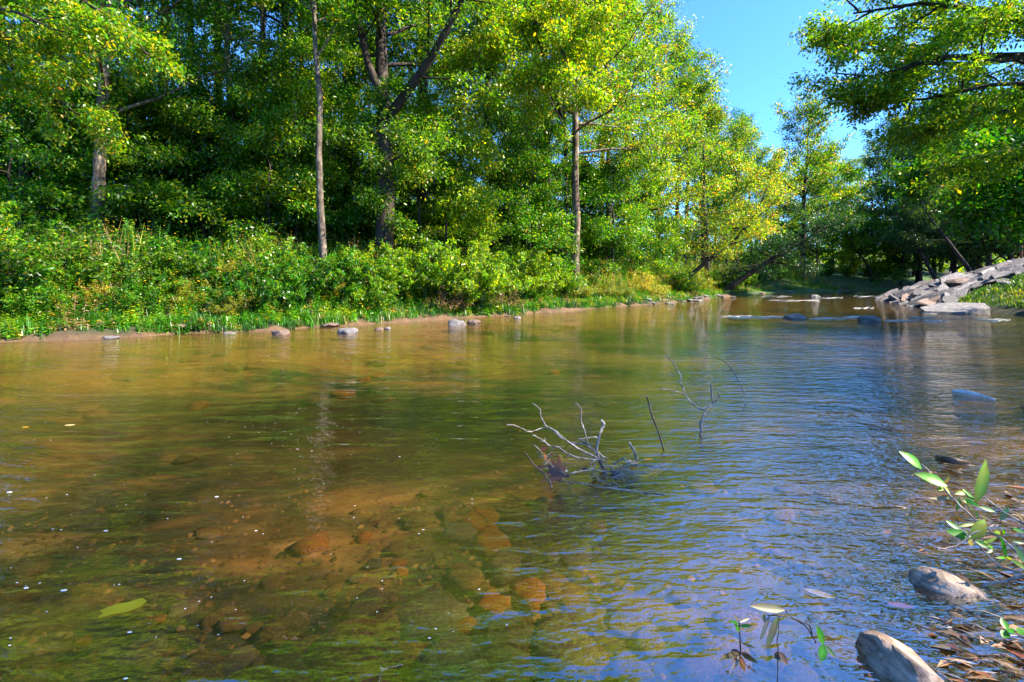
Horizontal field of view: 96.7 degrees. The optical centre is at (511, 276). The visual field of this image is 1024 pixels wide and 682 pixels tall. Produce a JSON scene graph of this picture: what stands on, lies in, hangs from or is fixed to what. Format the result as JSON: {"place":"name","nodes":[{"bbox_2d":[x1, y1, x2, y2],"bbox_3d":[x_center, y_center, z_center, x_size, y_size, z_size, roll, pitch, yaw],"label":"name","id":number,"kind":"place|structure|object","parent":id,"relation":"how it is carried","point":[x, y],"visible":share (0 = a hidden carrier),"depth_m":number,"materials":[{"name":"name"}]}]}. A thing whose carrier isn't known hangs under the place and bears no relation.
{"place":"outdoors","nodes":[
{"label":"outdoors","id":0,"kind":"place"},
{"bbox_2d":[0,314,1023,681],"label":"riverbed","id":1,"kind":"structure","parent":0,"point":[304,602],"depth_m":2.42,"materials":[{"name":"brown stone"}]},
{"bbox_2d":[625,438,711,489],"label":"sunken branch","id":2,"kind":"object","parent":1,"relation":"on","point":[664,465],"visible":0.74,"depth_m":3.28,"materials":[{"name":"brown wood"}]},
{"bbox_2d":[855,630,944,681],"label":"rock","id":3,"kind":"object","parent":1,"relation":"on","point":[889,658],"visible":1,"depth_m":1.50,"materials":[{"name":"grey stone"}]},
{"bbox_2d":[908,566,1012,622],"bbox_3d":[1.849,1.320,1.887,0.325,0.169,0.137,0,0,21],"label":"rock","id":4,"kind":"object","parent":1,"relation":"on","point":[936,584],"visible":0.87,"depth_m":1.87,"materials":[{"name":"grey stone"}]},
{"bbox_2d":[0,290,1023,681],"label":"river water","id":5,"kind":"structure","parent":0,"point":[94,376],"depth_m":5.46,"materials":[{"name":"liquid"}]},
{"bbox_2d":[507,402,668,495],"bbox_3d":[0.506,1.097,2.936,0.970,0.463,0.513,0,0,18],"label":"driftwood snag","id":6,"kind":"object","parent":5,"relation":"in","point":[600,460],"visible":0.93,"depth_m":2.92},
{"bbox_2d":[721,614,757,672],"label":"seedling","id":7,"kind":"object","parent":5,"relation":"on","point":[736,653],"visible":1,"depth_m":1.54,"materials":[{"name":"green plant"}]},
{"bbox_2d":[749,603,815,681],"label":"drooping stem","id":8,"kind":"object","parent":5,"relation":"on","point":[770,608],"visible":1,"depth_m":1.49,"materials":[{"name":"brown plant"}]},
{"bbox_2d":[877,463,1023,681],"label":"washed up litter","id":9,"kind":"object","parent":5,"relation":"on","point":[1003,663],"visible":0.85,"depth_m":1.65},
{"bbox_2d":[920,302,989,313],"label":"flat slab","id":10,"kind":"structure","parent":5,"relation":"in","point":[960,308],"depth_m":16.04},
{"bbox_2d":[899,451,1023,575],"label":"cane plant","id":11,"kind":"object","parent":5,"relation":"on","point":[979,528],"visible":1,"depth_m":1.90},
{"bbox_2d":[0,237,1023,341],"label":"ground","id":12,"kind":"structure","parent":0,"point":[93,333],"depth_m":15.24,"materials":[{"name":"soil"}]},
{"bbox_2d":[0,275,76,320],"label":"shrub","id":13,"kind":"object","parent":12,"relation":"on","point":[42,302],"visible":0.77,"depth_m":9.95,"materials":[{"name":"green plant"}]},
{"bbox_2d":[0,55,90,242],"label":"sapling","id":14,"kind":"object","parent":12,"relation":"on","point":[36,157],"visible":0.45,"depth_m":13.82,"materials":[{"name":"green plant"}]},
{"bbox_2d":[0,235,101,313],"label":"shrub","id":15,"kind":"object","parent":12,"relation":"on","point":[26,271],"visible":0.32,"depth_m":10.35,"materials":[{"name":"green plant"}]},
{"bbox_2d":[0,196,105,251],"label":"shrub","id":16,"kind":"object","parent":12,"relation":"on","point":[27,207],"visible":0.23,"depth_m":12.66,"materials":[{"name":"green plant"}]},
{"bbox_2d":[0,234,112,296],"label":"shrub","id":17,"kind":"object","parent":12,"relation":"on","point":[18,261],"visible":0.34,"depth_m":10.92,"materials":[{"name":"green plant"}]},
{"bbox_2d":[0,60,117,245],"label":"sapling","id":18,"kind":"object","parent":12,"relation":"on","point":[49,175],"visible":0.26,"depth_m":14.53,"materials":[{"name":"green plant"}]},
{"bbox_2d":[0,0,187,231],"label":"woodland tree","id":19,"kind":"object","parent":12,"relation":"on","point":[28,173],"visible":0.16,"depth_m":15.43,"materials":[{"name":"green plant"}]},
{"bbox_2d":[0,0,196,163],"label":"broadleaf tree","id":20,"kind":"object","parent":12,"relation":"on","point":[127,36],"visible":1,"depth_m":8.48,"materials":[{"name":"green plant"}]},
{"bbox_2d":[49,218,165,267],"bbox_3d":[-10.986,-0.720,12.314,3.081,1.899,3.111,0,0,25],"label":"shrub","id":21,"kind":"object","parent":12,"relation":"on","point":[61,225],"visible":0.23,"depth_m":12.20,"materials":[{"name":"green plant"}]},
{"bbox_2d":[0,0,246,233],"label":"woodland tree","id":22,"kind":"object","parent":12,"relation":"on","point":[142,12],"visible":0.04,"depth_m":18.66,"materials":[{"name":"green plant"}]},
{"bbox_2d":[8,70,240,250],"bbox_3d":[-12.607,-3.506,15.941,5.645,7.064,6.208,0,0,16],"label":"sapling","id":23,"kind":"object","parent":12,"relation":"on","point":[116,195],"visible":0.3,"depth_m":14.62,"materials":[{"name":"green plant"}]},
{"bbox_2d":[44,52,218,243],"bbox_3d":[-12.564,-3.807,15.538,4.995,7.773,4.750,0,0,-30],"label":"sapling","id":24,"kind":"object","parent":12,"relation":"on","point":[168,153],"visible":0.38,"depth_m":14.55,"materials":[{"name":"green plant"}]},
{"bbox_2d":[94,274,173,315],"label":"shrub","id":25,"kind":"object","parent":12,"relation":"on","point":[142,298],"visible":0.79,"depth_m":10.67,"materials":[{"name":"green plant"}]},
{"bbox_2d":[54,107,224,247],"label":"sapling","id":26,"kind":"object","parent":12,"relation":"on","point":[175,234],"visible":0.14,"depth_m":15.63,"materials":[{"name":"green plant"}]},
{"bbox_2d":[73,235,206,295],"bbox_3d":[-9.185,-0.255,11.590,2.738,1.688,2.766,0,0,26],"label":"shrub","id":27,"kind":"object","parent":12,"relation":"on","point":[149,276],"visible":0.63,"depth_m":11.48,"materials":[{"name":"green plant"}]},
{"bbox_2d":[2,0,300,250],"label":"broadleaf tree","id":28,"kind":"object","parent":12,"relation":"on","point":[99,166],"visible":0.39,"depth_m":14.37,"materials":[{"name":"green plant"}]},
{"bbox_2d":[107,86,225,247],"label":"sapling","id":29,"kind":"object","parent":12,"relation":"on","point":[166,118],"visible":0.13,"depth_m":15.65,"materials":[{"name":"green plant"}]},
{"bbox_2d":[91,48,268,252],"bbox_3d":[-10.607,-3.601,15.386,4.750,7.773,4.995,0,0,-1],"label":"sapling","id":30,"kind":"object","parent":12,"relation":"on","point":[181,110],"visible":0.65,"depth_m":14.88,"materials":[{"name":"green plant"}]},
{"bbox_2d":[156,236,251,293],"bbox_3d":[-8.228,-0.296,12.556,2.738,1.688,2.766,0,0,-15],"label":"shrub","id":31,"kind":"object","parent":12,"relation":"on","point":[213,262],"visible":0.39,"depth_m":12.27,"materials":[{"name":"green plant"}]},
{"bbox_2d":[137,95,307,247],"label":"sapling","id":32,"kind":"object","parent":12,"relation":"on","point":[202,162],"visible":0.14,"depth_m":15.73,"materials":[{"name":"green plant"}]},
{"bbox_2d":[199,288,257,316],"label":"shrub","id":33,"kind":"object","parent":12,"relation":"on","point":[230,306],"visible":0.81,"depth_m":11.28,"materials":[{"name":"green plant"}]},
{"bbox_2d":[144,58,332,243],"bbox_3d":[-9.345,-3.944,17.023,5.558,8.006,5.515,0,0,-15],"label":"sapling","id":34,"kind":"object","parent":12,"relation":"on","point":[232,158],"visible":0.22,"depth_m":15.60,"materials":[{"name":"green plant"}]},
{"bbox_2d":[189,256,292,311],"bbox_3d":[-6.740,0.195,12.197,2.420,1.477,2.396,0,0,0],"label":"shrub","id":35,"kind":"object","parent":12,"relation":"on","point":[265,294],"visible":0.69,"depth_m":11.67,"materials":[{"name":"green plant"}]},
{"bbox_2d":[161,0,355,240],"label":"broadleaf tree","id":36,"kind":"object","parent":12,"relation":"on","point":[264,42],"visible":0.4,"depth_m":16.42,"materials":[{"name":"green plant"}]},
{"bbox_2d":[169,0,351,112],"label":"woodland tree","id":37,"kind":"object","parent":12,"relation":"on","point":[262,24],"visible":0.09,"depth_m":20.35,"materials":[{"name":"green plant"}]},
{"bbox_2d":[199,78,337,254],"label":"sapling","id":38,"kind":"object","parent":12,"relation":"on","point":[247,140],"visible":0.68,"depth_m":14.81,"materials":[{"name":"green plant"}]},
{"bbox_2d":[236,230,323,279],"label":"shrub","id":39,"kind":"object","parent":12,"relation":"on","point":[261,242],"visible":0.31,"depth_m":13.04,"materials":[{"name":"green plant"}]},
{"bbox_2d":[201,28,371,255],"bbox_3d":[-7.940,-3.904,16.389,5.494,8.550,5.224,0,0,28],"label":"sapling","id":40,"kind":"object","parent":12,"relation":"on","point":[311,80],"visible":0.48,"depth_m":15.43,"materials":[{"name":"green plant"}]},
{"bbox_2d":[231,244,344,307],"bbox_3d":[-6.012,0.006,12.573,2.248,1.908,3.103,0,0,44],"label":"shrub","id":41,"kind":"object","parent":12,"relation":"on","point":[294,289],"visible":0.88,"depth_m":12.35,"materials":[{"name":"green plant"}]},
{"bbox_2d":[207,54,374,250],"bbox_3d":[-8.588,-4.268,18.113,5.942,8.625,5.988,0,0,-25],"label":"sapling","id":42,"kind":"object","parent":12,"relation":"on","point":[354,175],"visible":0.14,"depth_m":16.83,"materials":[{"name":"green plant"}]},
{"bbox_2d":[238,107,367,255],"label":"sapling","id":43,"kind":"object","parent":12,"relation":"on","point":[285,232],"visible":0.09,"depth_m":16.35,"materials":[{"name":"green plant"}]},
{"bbox_2d":[181,0,431,239],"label":"woodland tree","id":44,"kind":"object","parent":12,"relation":"on","point":[346,72],"visible":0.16,"depth_m":19.08,"materials":[{"name":"green plant"}]},
{"bbox_2d":[202,0,415,233],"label":"woodland tree","id":45,"kind":"object","parent":12,"relation":"on","point":[286,23],"visible":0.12,"depth_m":22.15,"materials":[{"name":"green plant"}]},
{"bbox_2d":[255,126,373,255],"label":"sapling","id":46,"kind":"object","parent":12,"relation":"on","point":[315,232],"visible":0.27,"depth_m":16.40,"materials":[{"name":"green plant"}]},
{"bbox_2d":[253,0,401,300],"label":"broadleaf tree","id":47,"kind":"object","parent":12,"relation":"on","point":[315,46],"visible":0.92,"depth_m":13.65,"materials":[{"name":"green plant"}]},
{"bbox_2d":[291,247,376,298],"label":"shrub","id":48,"kind":"object","parent":12,"relation":"on","point":[333,284],"visible":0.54,"depth_m":13.30,"materials":[{"name":"green plant"}]},
{"bbox_2d":[297,119,377,258],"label":"sapling","id":49,"kind":"object","parent":12,"relation":"on","point":[355,162],"visible":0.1,"depth_m":17.74,"materials":[{"name":"green plant"}]},
{"bbox_2d":[276,74,408,260],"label":"sapling","id":50,"kind":"object","parent":12,"relation":"on","point":[347,131],"visible":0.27,"depth_m":16.87,"materials":[{"name":"green plant"}]},
{"bbox_2d":[319,242,390,299],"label":"shrub","id":51,"kind":"object","parent":12,"relation":"on","point":[341,279],"visible":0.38,"depth_m":13.56,"materials":[{"name":"green plant"}]},
{"bbox_2d":[349,273,403,312],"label":"shrub","id":52,"kind":"object","parent":12,"relation":"on","point":[380,299],"visible":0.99,"depth_m":12.95,"materials":[{"name":"green plant"}]},
{"bbox_2d":[340,238,446,301],"bbox_3d":[-3.816,-0.138,14.432,3.324,2.045,2.408,0,0,-41],"label":"shrub","id":53,"kind":"object","parent":12,"relation":"on","point":[387,276],"visible":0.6,"depth_m":13.95,"materials":[{"name":"green plant"}]},
{"bbox_2d":[275,0,540,264],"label":"broadleaf tree","id":54,"kind":"object","parent":12,"relation":"on","point":[383,207],"visible":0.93,"depth_m":14.98,"materials":[{"name":"green plant"}]},
{"bbox_2d":[360,99,467,259],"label":"sapling","id":55,"kind":"object","parent":12,"relation":"on","point":[428,200],"visible":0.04,"depth_m":20.62,"materials":[{"name":"green plant"}]},
{"bbox_2d":[0,210,838,339],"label":"bank weeds","id":56,"kind":"object","parent":12,"relation":"on","point":[491,308],"visible":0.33,"depth_m":12.21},
{"bbox_2d":[316,0,524,261],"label":"woodland tree","id":57,"kind":"object","parent":12,"relation":"on","point":[423,194],"visible":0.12,"depth_m":20.37,"materials":[{"name":"green plant"}]},
{"bbox_2d":[358,86,497,273],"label":"sapling","id":58,"kind":"object","parent":12,"relation":"on","point":[426,213],"visible":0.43,"depth_m":16.45,"materials":[{"name":"green plant"}]},
{"bbox_2d":[349,0,510,232],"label":"woodland tree","id":59,"kind":"object","parent":12,"relation":"on","point":[408,77],"visible":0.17,"depth_m":20.40,"materials":[{"name":"green plant"}]},
{"bbox_2d":[381,233,478,300],"bbox_3d":[-2.899,-0.229,15.224,2.730,2.317,3.768,0,0,34],"label":"shrub","id":60,"kind":"object","parent":12,"relation":"on","point":[432,283],"visible":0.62,"depth_m":14.53,"materials":[{"name":"green plant"}]},
{"bbox_2d":[0,282,877,339],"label":"bank grass","id":61,"kind":"structure","parent":12,"relation":"on","point":[222,324],"depth_m":11.93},
{"bbox_2d":[392,25,525,250],"bbox_3d":[-2.154,-4.037,16.748,5.342,9.336,3.850,0,0,0],"label":"broadleaf tree","id":62,"kind":"object","parent":12,"relation":"on","point":[475,200],"visible":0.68,"depth_m":16.13,"materials":[{"name":"green plant"}]},
{"bbox_2d":[421,228,518,306],"bbox_3d":[-1.510,-0.194,15.171,3.211,2.726,4.433,0,0,-19],"label":"shrub","id":63,"kind":"object","parent":12,"relation":"on","point":[485,287],"visible":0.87,"depth_m":14.54,"materials":[{"name":"green plant"}]},
{"bbox_2d":[358,0,591,255],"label":"woodland tree","id":64,"kind":"object","parent":12,"relation":"on","point":[419,33],"visible":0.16,"depth_m":20.07,"materials":[{"name":"green plant"}]},
{"bbox_2d":[434,80,559,271],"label":"sapling","id":65,"kind":"object","parent":12,"relation":"on","point":[511,167],"visible":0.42,"depth_m":18.85,"materials":[{"name":"green plant"}]},
{"bbox_2d":[463,0,562,232],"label":"woodland tree","id":66,"kind":"object","parent":12,"relation":"on","point":[495,79],"visible":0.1,"depth_m":23.43,"materials":[{"name":"green plant"}]},
{"bbox_2d":[478,246,549,298],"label":"shrub","id":67,"kind":"object","parent":12,"relation":"on","point":[527,284],"visible":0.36,"depth_m":16.39,"materials":[{"name":"green plant"}]},
{"bbox_2d":[479,112,591,291],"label":"sapling","id":68,"kind":"object","parent":12,"relation":"on","point":[540,167],"visible":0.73,"depth_m":18.49,"materials":[{"name":"green plant"}]},
{"bbox_2d":[492,159,584,267],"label":"sapling","id":69,"kind":"object","parent":12,"relation":"on","point":[561,206],"visible":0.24,"depth_m":21.01,"materials":[{"name":"green plant"}]},
{"bbox_2d":[507,245,570,297],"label":"shrub","id":70,"kind":"object","parent":12,"relation":"on","point":[543,284],"visible":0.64,"depth_m":17.67,"materials":[{"name":"green plant"}]},
{"bbox_2d":[453,0,633,284],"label":"broadleaf tree","id":71,"kind":"object","parent":12,"relation":"on","point":[489,41],"visible":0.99,"depth_m":15.69,"materials":[{"name":"green plant"}]},
{"bbox_2d":[91,168,1016,272],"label":"wood","id":72,"kind":"object","parent":12,"relation":"on","point":[824,260],"visible":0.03,"depth_m":56.35,"materials":[{"name":"green plant"}]},
{"bbox_2d":[509,112,624,274],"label":"sapling","id":73,"kind":"object","parent":12,"relation":"on","point":[560,172],"visible":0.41,"depth_m":20.66,"materials":[{"name":"green plant"}]},
{"bbox_2d":[553,155,639,274],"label":"sapling","id":74,"kind":"object","parent":12,"relation":"on","point":[595,233],"visible":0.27,"depth_m":23.06,"materials":[{"name":"green plant"}]},
{"bbox_2d":[555,169,647,270],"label":"sapling","id":75,"kind":"object","parent":12,"relation":"on","point":[599,246],"visible":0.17,"depth_m":23.85,"materials":[{"name":"green plant"}]},
{"bbox_2d":[553,119,660,288],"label":"sapling","id":76,"kind":"object","parent":12,"relation":"on","point":[620,187],"visible":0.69,"depth_m":22.46,"materials":[{"name":"green plant"}]},
{"bbox_2d":[504,0,725,299],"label":"broadleaf tree","id":77,"kind":"object","parent":12,"relation":"on","point":[621,129],"visible":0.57,"depth_m":19.28,"materials":[{"name":"green plant"}]},
{"bbox_2d":[579,160,651,268],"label":"sapling","id":78,"kind":"object","parent":12,"relation":"on","point":[617,246],"visible":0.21,"depth_m":24.08,"materials":[{"name":"green plant"}]},
{"bbox_2d":[569,0,707,276],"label":"woodland tree","id":79,"kind":"object","parent":12,"relation":"on","point":[649,106],"visible":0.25,"depth_m":22.85,"materials":[{"name":"green plant"}]},
{"bbox_2d":[603,141,692,281],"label":"sapling","id":80,"kind":"object","parent":12,"relation":"on","point":[645,184],"visible":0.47,"depth_m":25.36,"materials":[{"name":"green plant"}]},
{"bbox_2d":[558,0,740,263],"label":"woodland tree","id":81,"kind":"object","parent":12,"relation":"on","point":[676,176],"visible":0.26,"depth_m":26.62,"materials":[{"name":"green plant"}]},
{"bbox_2d":[587,0,716,273],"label":"woodland tree","id":82,"kind":"object","parent":12,"relation":"on","point":[664,38],"visible":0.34,"depth_m":32.24,"materials":[{"name":"green plant"}]},
{"bbox_2d":[640,28,754,270],"bbox_3d":[14.221,-9.887,38.341,11.526,20.543,10.017,0,0,-16],"label":"woodland tree","id":83,"kind":"object","parent":12,"relation":"on","point":[681,76],"visible":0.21,"depth_m":37.00,"materials":[{"name":"green plant"}]},
{"bbox_2d":[652,65,743,274],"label":"woodland tree","id":84,"kind":"object","parent":12,"relation":"on","point":[708,205],"visible":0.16,"depth_m":41.55,"materials":[{"name":"green plant"}]},
{"bbox_2d":[647,40,749,269],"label":"woodland tree","id":85,"kind":"object","parent":12,"relation":"on","point":[715,204],"visible":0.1,"depth_m":46.00,"materials":[{"name":"green plant"}]},
{"bbox_2d":[657,47,769,276],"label":"woodland tree","id":86,"kind":"object","parent":12,"relation":"on","point":[701,91],"visible":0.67,"depth_m":33.35,"materials":[{"name":"green plant"}]},
{"bbox_2d":[683,152,782,268],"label":"woodland tree","id":87,"kind":"object","parent":12,"relation":"on","point":[739,256],"visible":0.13,"depth_m":45.78,"materials":[{"name":"green plant"}]},
{"bbox_2d":[660,146,806,282],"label":"broadleaf tree","id":88,"kind":"object","parent":12,"relation":"on","point":[718,252],"visible":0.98,"depth_m":26.39,"materials":[{"name":"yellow plant"}]},
{"bbox_2d":[683,117,784,273],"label":"woodland tree","id":89,"kind":"object","parent":12,"relation":"on","point":[738,136],"visible":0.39,"depth_m":39.23,"materials":[{"name":"green plant"}]},
{"bbox_2d":[754,145,818,260],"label":"woodland tree","id":90,"kind":"object","parent":12,"relation":"on","point":[789,172],"visible":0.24,"depth_m":55.04,"materials":[{"name":"green plant"}]},
{"bbox_2d":[708,195,869,291],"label":"broadleaf tree","id":91,"kind":"object","parent":12,"relation":"on","point":[832,225],"visible":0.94,"depth_m":29.56,"materials":[{"name":"green plant"}]},
{"bbox_2d":[754,86,881,279],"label":"broadleaf tree","id":92,"kind":"object","parent":12,"relation":"on","point":[810,144],"visible":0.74,"depth_m":43.10,"materials":[{"name":"green plant"}]},
{"bbox_2d":[792,162,886,274],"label":"woodland tree","id":93,"kind":"object","parent":12,"relation":"on","point":[855,175],"visible":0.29,"depth_m":49.88,"materials":[{"name":"green plant"}]},
{"bbox_2d":[825,208,901,280],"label":"broadleaf tree","id":94,"kind":"object","parent":12,"relation":"on","point":[849,245],"visible":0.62,"depth_m":45.02,"materials":[{"name":"green plant"}]},
{"bbox_2d":[825,112,915,242],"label":"woodland tree","id":95,"kind":"object","parent":12,"relation":"on","point":[885,181],"visible":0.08,"depth_m":52.10,"materials":[{"name":"green plant"}]},
{"bbox_2d":[751,272,1023,308],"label":"turf","id":96,"kind":"structure","parent":12,"relation":"on","point":[1018,281],"depth_m":17.50,"materials":[{"name":"green plant"}]},
{"bbox_2d":[850,97,948,282],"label":"woodland tree","id":97,"kind":"object","parent":12,"relation":"on","point":[919,274],"visible":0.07,"depth_m":46.31,"materials":[{"name":"green plant"}]},
{"bbox_2d":[780,0,1023,195],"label":"broadleaf tree","id":98,"kind":"object","parent":12,"relation":"on","point":[911,71],"visible":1,"depth_m":8.75,"materials":[{"name":"green plant"}]},
{"bbox_2d":[852,155,980,285],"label":"woodland tree","id":99,"kind":"object","parent":12,"relation":"on","point":[901,276],"visible":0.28,"depth_m":43.19,"materials":[{"name":"green plant"}]},
{"bbox_2d":[865,153,983,278],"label":"shade tree","id":100,"kind":"object","parent":12,"relation":"on","point":[893,256],"visible":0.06,"depth_m":43.80,"materials":[{"name":"green plant"}]},
{"bbox_2d":[875,186,981,279],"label":"shade tree","id":101,"kind":"object","parent":12,"relation":"on","point":[898,239],"visible":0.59,"depth_m":33.92,"materials":[{"name":"green plant"}]},
{"bbox_2d":[893,166,979,271],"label":"shade tree","id":102,"kind":"object","parent":12,"relation":"on","point":[934,226],"visible":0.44,"depth_m":31.23,"materials":[{"name":"green plant"}]},
{"bbox_2d":[870,82,1023,273],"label":"shade tree","id":103,"kind":"object","parent":12,"relation":"on","point":[953,267],"visible":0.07,"depth_m":34.01,"materials":[{"name":"green plant"}]},
{"bbox_2d":[875,257,1023,306],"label":"slate outcrop","id":104,"kind":"object","parent":12,"relation":"on","point":[925,293],"visible":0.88,"depth_m":21.09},
{"bbox_2d":[878,79,1023,254],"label":"broadleaf tree","id":105,"kind":"object","parent":12,"relation":"on","point":[998,207],"visible":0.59,"depth_m":12.29,"materials":[{"name":"green plant"}]},
{"bbox_2d":[905,133,1023,266],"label":"shade tree","id":106,"kind":"object","parent":12,"relation":"on","point":[960,251],"visible":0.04,"depth_m":34.58,"materials":[{"name":"green plant"}]},
{"bbox_2d":[5,0,1023,250],"label":"sky","id":107,"kind":"structure","parent":0,"point":[752,35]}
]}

